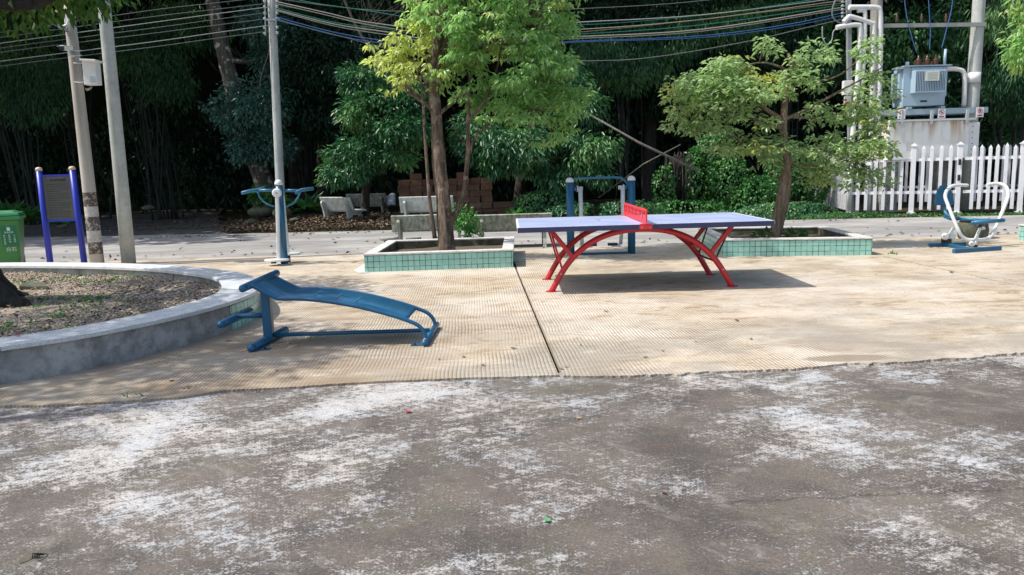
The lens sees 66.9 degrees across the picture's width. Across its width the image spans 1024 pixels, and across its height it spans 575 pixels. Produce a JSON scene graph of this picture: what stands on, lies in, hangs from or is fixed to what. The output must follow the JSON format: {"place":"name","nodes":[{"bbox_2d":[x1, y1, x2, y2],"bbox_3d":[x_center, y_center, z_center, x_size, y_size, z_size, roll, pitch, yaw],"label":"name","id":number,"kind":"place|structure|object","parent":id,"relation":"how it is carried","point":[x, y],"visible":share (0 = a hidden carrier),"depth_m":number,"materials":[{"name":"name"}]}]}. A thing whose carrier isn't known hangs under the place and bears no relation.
{"place":"outdoors","nodes":[
{"label":"outdoors","id":0,"kind":"place"},
{"bbox_2d":[24,209,223,236],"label":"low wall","id":1,"kind":"structure","parent":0,"point":[70,229],"depth_m":22.86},
{"bbox_2d":[0,199,32,210],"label":"undergrowth plant","id":2,"kind":"object","parent":1,"relation":"on","point":[6,205],"visible":0.3,"depth_m":20.19,"materials":[{"name":"green plant"}]},
{"bbox_2d":[10,203,41,221],"bbox_3d":[-12.411,-1.938,19.932,1.130,0.536,1.054,7,12,45],"label":"undergrowth plant","id":3,"kind":"object","parent":1,"relation":"on","point":[32,214],"visible":0.62,"depth_m":19.83,"materials":[{"name":"green plant"}]},
{"bbox_2d":[0,7,87,224],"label":"bamboo clump","id":4,"kind":"object","parent":1,"relation":"on","point":[31,93],"visible":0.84,"depth_m":23.99,"materials":[{"name":"green plant"}]},
{"bbox_2d":[37,0,136,219],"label":"bamboo clump","id":5,"kind":"object","parent":1,"relation":"on","point":[82,44],"visible":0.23,"depth_m":26.32,"materials":[{"name":"green plant"}]},
{"bbox_2d":[81,0,229,219],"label":"bamboo clump","id":6,"kind":"object","parent":1,"relation":"on","point":[158,66],"visible":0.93,"depth_m":24.69,"materials":[{"name":"green plant"}]},
{"bbox_2d":[0,253,558,407],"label":"plaza slab","id":7,"kind":"structure","parent":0,"point":[486,317],"depth_m":6.16,"materials":[{"name":"beige concrete"}]},
{"bbox_2d":[0,210,25,262],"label":"wheelie bin","id":8,"kind":"object","parent":7,"relation":"on","point":[11,235],"visible":1,"depth_m":12.65,"materials":[{"name":"green plastic"}]},
{"bbox_2d":[35,166,87,262],"bbox_3d":[-7.297,-1.140,12.562,0.658,1.619,0.100,-2,9,0],"label":"notice board","id":9,"kind":"object","parent":7,"relation":"on","point":[59,200],"visible":1,"depth_m":12.51,"materials":[{"name":"blue paint"}]},
{"bbox_2d":[64,1,104,262],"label":"utility pole","id":10,"kind":"object","parent":7,"relation":"on","point":[94,236],"visible":0.81,"depth_m":12.03,"materials":[{"name":"grey concrete"}]},
{"bbox_2d":[72,50,102,90],"bbox_3d":[-6.452,-3.298,11.740,0.455,0.605,0.290,-2,9,0],"label":"junction box","id":11,"kind":"object","parent":10,"relation":"attached to","point":[91,68],"visible":1,"depth_m":11.74,"materials":[{"name":"white paint"}]},
{"bbox_2d":[98,0,135,263],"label":"utility pole","id":12,"kind":"object","parent":7,"relation":"on","point":[123,206],"visible":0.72,"depth_m":12.30,"materials":[{"name":"concrete"}]},
{"bbox_2d":[0,262,259,383],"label":"round planter","id":13,"kind":"object","parent":7,"relation":"on","point":[40,354],"visible":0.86,"depth_m":6.53,"materials":[{"name":"grey concrete"}]},
{"bbox_2d":[19,281,47,289],"bbox_3d":[-5.471,-0.011,8.867,0.554,0.073,0.231,2,10,23],"label":"flat stone","id":14,"kind":"object","parent":13,"relation":"on","point":[27,285],"visible":0.97,"depth_m":8.80,"materials":[{"name":"grey stone"}]},
{"bbox_2d":[0,0,140,307],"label":"shade tree","id":15,"kind":"object","parent":13,"relation":"in","point":[10,292],"visible":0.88,"depth_m":8.24,"materials":[{"name":"green plant"}]},
{"bbox_2d":[0,270,146,332],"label":"weeds","id":16,"kind":"object","parent":13,"relation":"in","point":[62,314],"visible":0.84,"depth_m":7.73,"materials":[{"name":"green plant"}]},
{"bbox_2d":[0,270,218,337],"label":"leaf litter","id":17,"kind":"object","parent":13,"relation":"in","point":[78,291],"visible":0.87,"depth_m":8.01,"materials":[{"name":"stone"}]},
{"bbox_2d":[241,179,313,264],"bbox_3d":[-3.543,-0.979,11.961,1.026,1.366,0.610,-2,9,0],"label":"pendulum trainer","id":18,"kind":"object","parent":7,"relation":"on","point":[282,247],"visible":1,"depth_m":11.84,"materials":[{"name":"blue paint"}]},
{"bbox_2d":[217,270,439,351],"bbox_3d":[-1.505,0.163,6.453,1.720,0.566,0.785,-2,9,0],"label":"sit up bench","id":19,"kind":"object","parent":7,"relation":"on","point":[270,286],"visible":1,"depth_m":6.42,"materials":[{"name":"blue paint"}]},
{"bbox_2d":[363,236,513,271],"bbox_3d":[-1.009,-0.524,11.827,2.118,0.270,2.160,-2,9,0],"label":"tiled planter","id":20,"kind":"object","parent":7,"relation":"on","point":[426,254],"visible":0.91,"depth_m":10.83,"materials":[{"name":"green tile"}]},
{"bbox_2d":[360,0,597,250],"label":"lime green tree","id":21,"kind":"object","parent":20,"relation":"on","point":[451,23],"visible":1,"depth_m":11.24,"materials":[{"name":"green plant"}]},
{"bbox_2d":[221,213,473,232],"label":"verge","id":22,"kind":"structure","parent":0,"point":[353,228],"depth_m":18.82,"materials":[{"name":"soil"}]},
{"bbox_2d":[195,0,307,197],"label":"bluish tree","id":23,"kind":"object","parent":22,"relation":"on","point":[241,118],"visible":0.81,"depth_m":22.68,"materials":[{"name":"green plant"}]},
{"bbox_2d":[247,205,274,217],"bbox_3d":[-6.718,-2.057,20.878,0.789,0.347,0.638,-2,9,0],"label":"rock","id":24,"kind":"object","parent":22,"relation":"on","point":[261,212],"visible":0.75,"depth_m":20.64,"materials":[{"name":"grey stone"}]},
{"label":"stone pot","id":25,"kind":"object","parent":24,"relation":"on","visible":0},
{"bbox_2d":[246,184,291,208],"bbox_3d":[-6.589,-2.373,20.860,1.326,0.890,0.906,-2,9,0],"label":"potted plant","id":26,"kind":"object","parent":25,"relation":"in","point":[267,198],"visible":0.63,"depth_m":20.68,"materials":[{"name":"green plant"}]},
{"bbox_2d":[227,3,341,213],"bbox_3d":[-6.841,-5.474,24.362,3.514,6.546,3.584,-2,9,0],"label":"palm","id":27,"kind":"object","parent":22,"relation":"on","point":[294,176],"visible":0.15,"depth_m":24.20,"materials":[{"name":"green plant"}]},
{"bbox_2d":[290,190,323,213],"bbox_3d":[-5.643,-2.400,21.378,1.118,0.707,1.059,-2,9,0],"label":"undergrowth plant","id":28,"kind":"object","parent":22,"relation":"on","point":[309,203],"visible":0.98,"depth_m":21.27,"materials":[{"name":"green plant"}]},
{"bbox_2d":[319,197,366,218],"bbox_3d":[-4.437,-2.003,20.287,1.150,0.750,0.659,5,11,36],"label":"concrete bench","id":29,"kind":"object","parent":22,"relation":"on","point":[335,206],"visible":0.68,"depth_m":20.11,"materials":[{"name":"grey concrete"}]},
{"bbox_2d":[346,193,392,212],"bbox_3d":[-4.158,-2.366,22.575,1.200,0.750,0.659,0,9,10],"label":"concrete bench","id":30,"kind":"object","parent":22,"relation":"on","point":[378,199],"visible":0.47,"depth_m":22.34,"materials":[{"name":"grey concrete"}]},
{"bbox_2d":[313,55,430,217],"bbox_3d":[-3.362,-3.708,19.556,3.227,4.311,2.631,-2,9,0],"label":"broadleaf tree","id":31,"kind":"object","parent":22,"relation":"on","point":[401,128],"visible":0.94,"depth_m":19.01,"materials":[{"name":"green plant"}]},
{"bbox_2d":[399,196,455,214],"bbox_3d":[-2.051,-1.859,18.922,1.319,0.750,0.700,-2,9,0],"label":"concrete bench","id":32,"kind":"object","parent":22,"relation":"on","point":[408,205],"visible":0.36,"depth_m":18.70,"materials":[{"name":"grey concrete"}]},
{"bbox_2d":[451,201,484,237],"bbox_3d":[-0.791,-1.028,13.003,0.612,0.892,0.580,-10,12,-42],"label":"shrub","id":33,"kind":"object","parent":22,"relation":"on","point":[464,226],"visible":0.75,"depth_m":12.95,"materials":[{"name":"green plant"}]},
{"bbox_2d":[444,59,624,200],"bbox_3d":[0.510,-3.979,20.181,4.778,4.340,3.033,-2,9,0],"label":"drooping tree","id":34,"kind":"object","parent":22,"relation":"on","point":[497,152],"visible":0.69,"depth_m":19.62,"materials":[{"name":"green plant"}]},
{"bbox_2d":[0,355,1023,574],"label":"yard","id":35,"kind":"structure","parent":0,"point":[901,469],"depth_m":3.54,"materials":[{"name":"concrete"}]},
{"bbox_2d":[24,215,1023,261],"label":"road","id":36,"kind":"structure","parent":0,"point":[208,246],"depth_m":15.63,"materials":[{"name":"grey concrete"}]},
{"bbox_2d":[391,213,465,239],"bbox_3d":[-1.516,-1.060,14.291,1.350,0.601,0.658,-2,9,-3],"label":"concrete bench","id":37,"kind":"object","parent":36,"relation":"on","point":[401,224],"visible":0.43,"depth_m":14.05,"materials":[{"name":"grey concrete"}]},
{"bbox_2d":[474,213,551,246],"bbox_3d":[0.020,-1.020,13.748,1.360,0.601,0.680,-2,9,0],"label":"concrete bench","id":38,"kind":"object","parent":36,"relation":"on","point":[499,222],"visible":0.56,"depth_m":13.50,"materials":[{"name":"grey concrete"}]},
{"bbox_2d":[26,188,1023,372],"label":"ground","id":39,"kind":"structure","parent":0,"point":[396,208],"depth_m":24.31,"materials":[{"name":"soil"}]},
{"bbox_2d":[263,0,285,205],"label":"utility pole","id":40,"kind":"object","parent":39,"relation":"on","point":[276,104],"visible":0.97,"depth_m":18.98,"materials":[{"name":"concrete"}]},
{"bbox_2d":[0,0,239,32],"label":"overhead wire","id":41,"kind":"object","parent":40,"relation":"attached to","point":[155,9],"visible":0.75,"depth_m":17.73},
{"bbox_2d":[0,19,263,52],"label":"overhead wire","id":42,"kind":"object","parent":40,"relation":"attached to","point":[136,35],"visible":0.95,"depth_m":17.63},
{"bbox_2d":[0,7,266,43],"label":"overhead wire","id":43,"kind":"object","parent":40,"relation":"attached to","point":[136,24],"visible":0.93,"depth_m":17.58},
{"bbox_2d":[0,25,268,61],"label":"overhead wire","id":44,"kind":"object","parent":40,"relation":"attached to","point":[137,43],"visible":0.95,"depth_m":17.67,"materials":[{"name":"black metal"}]},
{"bbox_2d":[0,31,268,66],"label":"overhead wire","id":45,"kind":"object","parent":40,"relation":"attached to","point":[139,48],"visible":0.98,"depth_m":17.66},
{"bbox_2d":[0,3,268,37],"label":"overhead wire","id":46,"kind":"object","parent":40,"relation":"attached to","point":[155,16],"visible":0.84,"depth_m":17.79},
{"bbox_2d":[1,12,268,47],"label":"overhead wire","id":47,"kind":"object","parent":40,"relation":"attached to","point":[135,30],"visible":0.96,"depth_m":17.60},
{"bbox_2d":[287,0,705,11],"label":"overhead wire","id":48,"kind":"object","parent":40,"relation":"attached to","point":[497,11],"visible":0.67,"depth_m":18.78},
{"bbox_2d":[275,0,823,29],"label":"overhead wire","id":49,"kind":"object","parent":40,"relation":"attached to","point":[576,22],"visible":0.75,"depth_m":18.82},
{"bbox_2d":[299,0,809,25],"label":"overhead wire","id":50,"kind":"object","parent":40,"relation":"attached to","point":[544,25],"visible":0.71,"depth_m":18.82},
{"bbox_2d":[275,16,838,47],"bbox_3d":[1.186,-6.275,18.817,13.720,0.828,0.020,-2,9,-1],"label":"overhead wire","id":51,"kind":"object","parent":40,"relation":"attached to","point":[601,41],"visible":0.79,"depth_m":18.91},
{"bbox_2d":[275,5,839,37],"bbox_3d":[1.184,-6.524,18.778,13.691,0.821,0.018,-2,9,-1],"label":"overhead wire","id":52,"kind":"object","parent":40,"relation":"attached to","point":[581,33],"visible":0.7,"depth_m":18.86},
{"bbox_2d":[275,9,840,42],"bbox_3d":[1.186,-6.435,18.792,13.700,0.881,0.022,-2,9,-1],"label":"overhead wire","id":53,"kind":"object","parent":40,"relation":"attached to","point":[590,37],"visible":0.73,"depth_m":18.88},
{"bbox_2d":[275,0,840,33],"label":"overhead wire","id":54,"kind":"object","parent":40,"relation":"attached to","point":[587,28],"visible":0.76,"depth_m":18.84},
{"bbox_2d":[275,13,840,46],"bbox_3d":[1.185,-6.325,18.809,13.714,0.810,0.020,-2,9,-1],"label":"overhead wire","id":55,"kind":"object","parent":40,"relation":"attached to","point":[591,40],"visible":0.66,"depth_m":18.90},
{"bbox_2d":[275,3,840,34],"bbox_3d":[1.185,-6.574,18.770,13.683,0.886,0.020,-2,9,-1],"label":"overhead wire","id":56,"kind":"object","parent":40,"relation":"attached to","point":[603,29],"visible":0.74,"depth_m":18.85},
{"bbox_2d":[276,19,841,60],"bbox_3d":[1.203,-6.081,18.847,13.747,1.163,0.021,-2,9,-1],"label":"overhead wire","id":57,"kind":"object","parent":40,"relation":"attached to","point":[591,60],"visible":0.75,"depth_m":18.95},
{"bbox_2d":[251,0,338,213],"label":"bamboo clump","id":58,"kind":"object","parent":39,"relation":"on","point":[306,180],"visible":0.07,"depth_m":26.94,"materials":[{"name":"green plant"}]},
{"bbox_2d":[255,0,424,208],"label":"shaded tree","id":59,"kind":"object","parent":39,"relation":"on","point":[313,89],"visible":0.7,"depth_m":23.16,"materials":[{"name":"green plant"}]},
{"bbox_2d":[343,0,413,191],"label":"bare tree","id":60,"kind":"object","parent":39,"relation":"on","point":[363,18],"visible":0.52,"depth_m":20.75,"materials":[{"name":"grey plant"}]},
{"bbox_2d":[386,193,395,204],"bbox_3d":[-4.379,-3.033,26.462,0.797,0.380,1.375,-3,9,-8],"label":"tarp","id":61,"kind":"object","parent":39,"relation":"on","point":[391,199],"visible":0.34,"depth_m":26.47,"materials":[{"name":"blue plastic"}]},
{"bbox_2d":[0,0,1023,214],"bbox_3d":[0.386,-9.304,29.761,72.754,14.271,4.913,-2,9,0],"label":"forest","id":62,"kind":"object","parent":39,"relation":"on","point":[136,168],"visible":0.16,"depth_m":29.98,"materials":[{"name":"green plant"}]},
{"bbox_2d":[24,210,1018,259],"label":"leaf litter","id":63,"kind":"object","parent":39,"relation":"on","point":[385,221],"visible":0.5,"depth_m":19.32,"materials":[{"name":"brown plant"}]},
{"bbox_2d":[566,0,767,207],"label":"tree","id":64,"kind":"object","parent":39,"relation":"on","point":[603,69],"visible":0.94,"depth_m":22.72,"materials":[{"name":"green plant"}]},
{"bbox_2d":[555,0,786,203],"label":"canopy tree","id":65,"kind":"object","parent":39,"relation":"on","point":[652,111],"visible":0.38,"depth_m":24.38,"materials":[{"name":"green plant"}]},
{"bbox_2d":[512,188,859,219],"bbox_3d":[4.303,-2.091,19.323,8.693,0.984,1.616,-1,9,6],"label":"ground cover","id":66,"kind":"object","parent":39,"relation":"on","point":[757,210],"visible":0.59,"depth_m":19.29,"materials":[{"name":"green plant"}]},
{"bbox_2d":[598,144,680,197],"bbox_3d":[3.209,-2.932,19.608,2.065,1.299,0.054,0,9,11],"label":"dead branch","id":67,"kind":"object","parent":66,"relation":"on","point":[635,170],"visible":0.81,"depth_m":19.62,"materials":[{"name":"brown wood"}]},
{"bbox_2d":[638,130,830,214],"bbox_3d":[5.671,-2.957,20.163,5.654,2.372,1.973,-2,9,0],"label":"bush","id":68,"kind":"object","parent":39,"relation":"on","point":[738,198],"visible":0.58,"depth_m":20.02,"materials":[{"name":"green plant"}]},
{"bbox_2d":[659,151,695,210],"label":"dead vines","id":69,"kind":"object","parent":68,"relation":"hanging from","point":[679,185],"visible":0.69,"depth_m":20.01,"materials":[{"name":"brown plant"}]},
{"bbox_2d":[716,0,844,202],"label":"bamboo clump","id":70,"kind":"object","parent":39,"relation":"on","point":[793,38],"visible":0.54,"depth_m":23.91,"materials":[{"name":"green plant"}]},
{"bbox_2d":[814,151,835,209],"bbox_3d":[8.978,-3.143,22.257,0.170,1.677,2.545,0,9,11],"label":"picket fence","id":71,"kind":"object","parent":39,"relation":"on","point":[829,196],"visible":0.13,"depth_m":21.38,"materials":[{"name":"white plastic"}]},
{"bbox_2d":[832,154,847,209],"bbox_3d":[8.546,-2.836,20.164,0.064,1.537,1.943,0,9,11],"label":"picket fence","id":72,"kind":"object","parent":39,"relation":"on","point":[839,197],"visible":0.35,"depth_m":20.24,"materials":[{"name":"white plastic"}]},
{"bbox_2d":[841,0,853,211],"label":"cable mast","id":73,"kind":"object","parent":39,"relation":"on","point":[848,47],"visible":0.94,"depth_m":19.05,"materials":[{"name":"metal"}]},
{"bbox_2d":[275,7,840,40],"bbox_3d":[1.185,-6.465,18.787,13.698,0.868,0.029,-2,9,-1],"label":"overhead wire","id":74,"kind":"object","parent":73,"relation":"attached to","point":[583,36],"visible":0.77,"depth_m":18.87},
{"bbox_2d":[842,80,853,103],"bbox_3d":[8.263,-4.808,19.095,0.240,0.555,0.120,-2,9,0],"label":"meter box","id":75,"kind":"object","parent":73,"relation":"attached to","point":[845,84],"visible":0.81,"depth_m":19.03,"materials":[{"name":"white metal"}]},
{"bbox_2d":[835,22,862,212],"bbox_3d":[8.181,-4.097,18.982,0.653,4.612,0.120,-2,9,0],"label":"white pipe","id":76,"kind":"object","parent":39,"relation":"on","point":[859,25],"visible":0.63,"depth_m":18.75,"materials":[{"name":"plastic"}]},
{"bbox_2d":[842,14,875,212],"bbox_3d":[8.430,-4.198,18.968,0.884,4.801,0.116,-2,9,0],"label":"white pipe","id":77,"kind":"object","parent":39,"relation":"on","point":[871,23],"visible":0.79,"depth_m":18.69,"materials":[{"name":"plastic"}]},
{"bbox_2d":[854,9,866,213],"bbox_3d":[8.473,-4.263,18.958,0.251,4.931,0.100,-2,9,0],"label":"white pipe","id":78,"kind":"object","parent":39,"relation":"on","point":[864,11],"visible":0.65,"depth_m":18.69,"materials":[{"name":"plastic"}]},
{"bbox_2d":[848,5,882,212],"bbox_3d":[8.579,-4.310,18.951,0.873,5.019,0.124,-2,9,0],"label":"white pipe","id":79,"kind":"object","parent":39,"relation":"on","point":[878,9],"visible":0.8,"depth_m":18.64,"materials":[{"name":"plastic"}]},
{"bbox_2d":[868,0,882,126],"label":"utility pole","id":80,"kind":"object","parent":39,"relation":"on","point":[873,15],"visible":0.16,"depth_m":19.25,"materials":[{"name":"concrete"}]},
{"bbox_2d":[846,150,910,211],"bbox_3d":[8.976,-2.643,19.039,1.433,1.677,0.170,1,9,17],"label":"picket fence","id":81,"kind":"object","parent":39,"relation":"on","point":[892,192],"visible":0.39,"depth_m":18.98,"materials":[{"name":"white plastic"}]},
{"bbox_2d":[876,162,897,212],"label":"pier","id":82,"kind":"structure","parent":39,"relation":"on","point":[887,200],"depth_m":19.50,"materials":[{"name":"white concrete"}]},
{"bbox_2d":[785,210,1023,219],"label":"grass","id":83,"kind":"structure","parent":39,"relation":"on","point":[869,215],"depth_m":18.47,"materials":[{"name":"green plant"}]},
{"bbox_2d":[792,0,1023,193],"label":"canopy tree","id":84,"kind":"object","parent":39,"relation":"on","point":[952,95],"visible":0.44,"depth_m":22.33,"materials":[{"name":"green plant"}]},
{"bbox_2d":[897,161,929,201],"bbox_3d":[11.391,-3.175,22.017,1.582,1.677,0.170,1,9,17],"label":"picket fence","id":85,"kind":"object","parent":39,"relation":"on","point":[905,186],"visible":0.07,"depth_m":21.99,"materials":[{"name":"white plastic"}]},
{"bbox_2d":[906,142,963,213],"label":"fence gate","id":86,"kind":"structure","parent":39,"relation":"on","point":[941,159],"depth_m":18.62,"materials":[{"name":"white plastic"}]},
{"bbox_2d":[927,160,952,210],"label":"pier","id":87,"kind":"structure","parent":39,"relation":"on","point":[935,175],"depth_m":19.45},
{"bbox_2d":[959,0,985,210],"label":"utility pole","id":88,"kind":"object","parent":39,"relation":"on","point":[974,70],"visible":0.77,"depth_m":18.96,"materials":[{"name":"concrete"}]},
{"bbox_2d":[868,106,987,116],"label":"transformer platform","id":89,"kind":"structure","parent":88,"relation":"attached to","point":[910,111],"depth_m":18.79,"materials":[{"name":"grey metal"}]},
{"bbox_2d":[890,49,951,107],"bbox_3d":[9.953,-5.099,18.886,1.290,1.341,0.820,-2,9,0],"label":"transformer","id":90,"kind":"object","parent":89,"relation":"on","point":[924,84],"visible":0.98,"depth_m":18.77,"materials":[{"name":"blue metal"}]},
{"bbox_2d":[946,67,966,106],"bbox_3d":[10.861,-4.921,19.009,0.613,0.968,0.136,-2,9,-5],"label":"cable duct","id":91,"kind":"object","parent":90,"relation":"attached to","point":[962,71],"visible":0.93,"depth_m":18.96,"materials":[{"name":"white plastic"}]},
{"bbox_2d":[879,109,979,159],"bbox_3d":[10.158,-3.699,18.861,2.210,1.171,0.580,-2,9,0],"label":"steel cabinet","id":92,"kind":"object","parent":88,"relation":"hanging from","point":[945,133],"visible":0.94,"depth_m":18.66,"materials":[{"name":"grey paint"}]},
{"bbox_2d":[884,13,986,27],"bbox_3d":[10.229,-6.460,18.726,2.453,0.357,0.076,-2,9,0],"label":"crossarm","id":93,"kind":"object","parent":88,"relation":"attached to","point":[914,25],"visible":1,"depth_m":18.71,"materials":[{"name":"grey metal"}]},
{"bbox_2d":[952,0,1023,204],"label":"bamboo clump","id":94,"kind":"object","parent":39,"relation":"on","point":[1012,89],"visible":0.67,"depth_m":20.24,"materials":[{"name":"green plant"}]},
{"bbox_2d":[953,144,1023,203],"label":"picket fence","id":95,"kind":"object","parent":39,"relation":"on","point":[1002,173],"visible":0.32,"depth_m":21.39,"materials":[{"name":"white plastic"}]},
{"bbox_2d":[963,141,1023,212],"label":"picket fence","id":96,"kind":"object","parent":39,"relation":"on","point":[1019,190],"visible":0.92,"depth_m":18.23,"materials":[{"name":"white plastic"}]},
{"bbox_2d":[994,0,1023,78],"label":"edge tree","id":97,"kind":"object","parent":39,"relation":"on","point":[1011,54],"visible":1,"depth_m":10.69,"materials":[{"name":"green plant"}]},
{"bbox_2d":[590,115,697,171],"bbox_3d":[3.239,-3.565,19.085,2.649,1.502,0.076,0,9,8],"label":"bamboo pole","id":98,"kind":"object","parent":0,"point":[657,151],"visible":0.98,"depth_m":19.05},
{"bbox_2d":[513,244,1023,377],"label":"plaza slab","id":99,"kind":"structure","parent":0,"point":[625,313],"depth_m":7.09,"materials":[{"name":"beige concrete"}]},
{"bbox_2d":[565,176,634,254],"bbox_3d":[1.379,-1.110,11.998,1.078,1.206,0.300,-2,9,0],"label":"air walker","id":100,"kind":"object","parent":99,"relation":"on","point":[629,186],"visible":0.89,"depth_m":11.94,"materials":[{"name":"blue paint"}]},
{"bbox_2d":[516,203,774,291],"bbox_3d":[1.435,-0.492,9.067,2.751,0.926,1.610,-2,9,0],"label":"table tennis","id":101,"kind":"object","parent":99,"relation":"on","point":[631,219],"visible":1,"depth_m":8.59,"materials":[{"name":"red paint"}]},
{"bbox_2d":[698,226,873,255],"bbox_3d":[4.193,-0.745,12.285,2.092,0.270,2.369,-1,9,4],"label":"tiled planter","id":102,"kind":"object","parent":99,"relation":"on","point":[819,241],"visible":0.87,"depth_m":11.29,"materials":[{"name":"green tile"}]},
{"bbox_2d":[749,226,781,237],"bbox_3d":[3.982,-0.824,12.216,0.518,0.304,0.436,-2,9,0],"label":"weed plant","id":103,"kind":"object","parent":102,"relation":"in","point":[762,233],"visible":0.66,"depth_m":12.23,"materials":[{"name":"green plant"}]},
{"bbox_2d":[657,34,906,237],"bbox_3d":[4.098,-2.257,11.921,3.848,3.174,1.559,-2,9,0],"label":"young tree","id":104,"kind":"object","parent":102,"relation":"in","point":[728,82],"visible":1,"depth_m":11.74,"materials":[{"name":"green plant"}]},
{"bbox_2d":[781,226,811,237],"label":"weed plant","id":105,"kind":"object","parent":102,"relation":"in","point":[801,232],"visible":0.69,"depth_m":12.20,"materials":[{"name":"green plant"}]},
{"bbox_2d":[872,235,1023,286],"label":"plaza slab","id":106,"kind":"structure","parent":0,"point":[1005,264],"depth_m":10.70,"materials":[{"name":"beige concrete"}]},
{"bbox_2d":[928,182,1009,252],"bbox_3d":[6.911,-1.057,11.477,1.323,0.958,1.154,-2,9,0],"label":"rider machine","id":107,"kind":"object","parent":106,"relation":"on","point":[944,196],"visible":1,"depth_m":11.69,"materials":[{"name":"white paint"}]},
{"bbox_2d":[957,217,989,238],"bbox_3d":[7.665,-0.984,12.891,0.465,0.360,0.453,-2,9,0],"label":"mossy stool","id":108,"kind":"object","parent":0,"point":[968,229],"visible":0.44,"depth_m":12.74,"materials":[{"name":"stone"}]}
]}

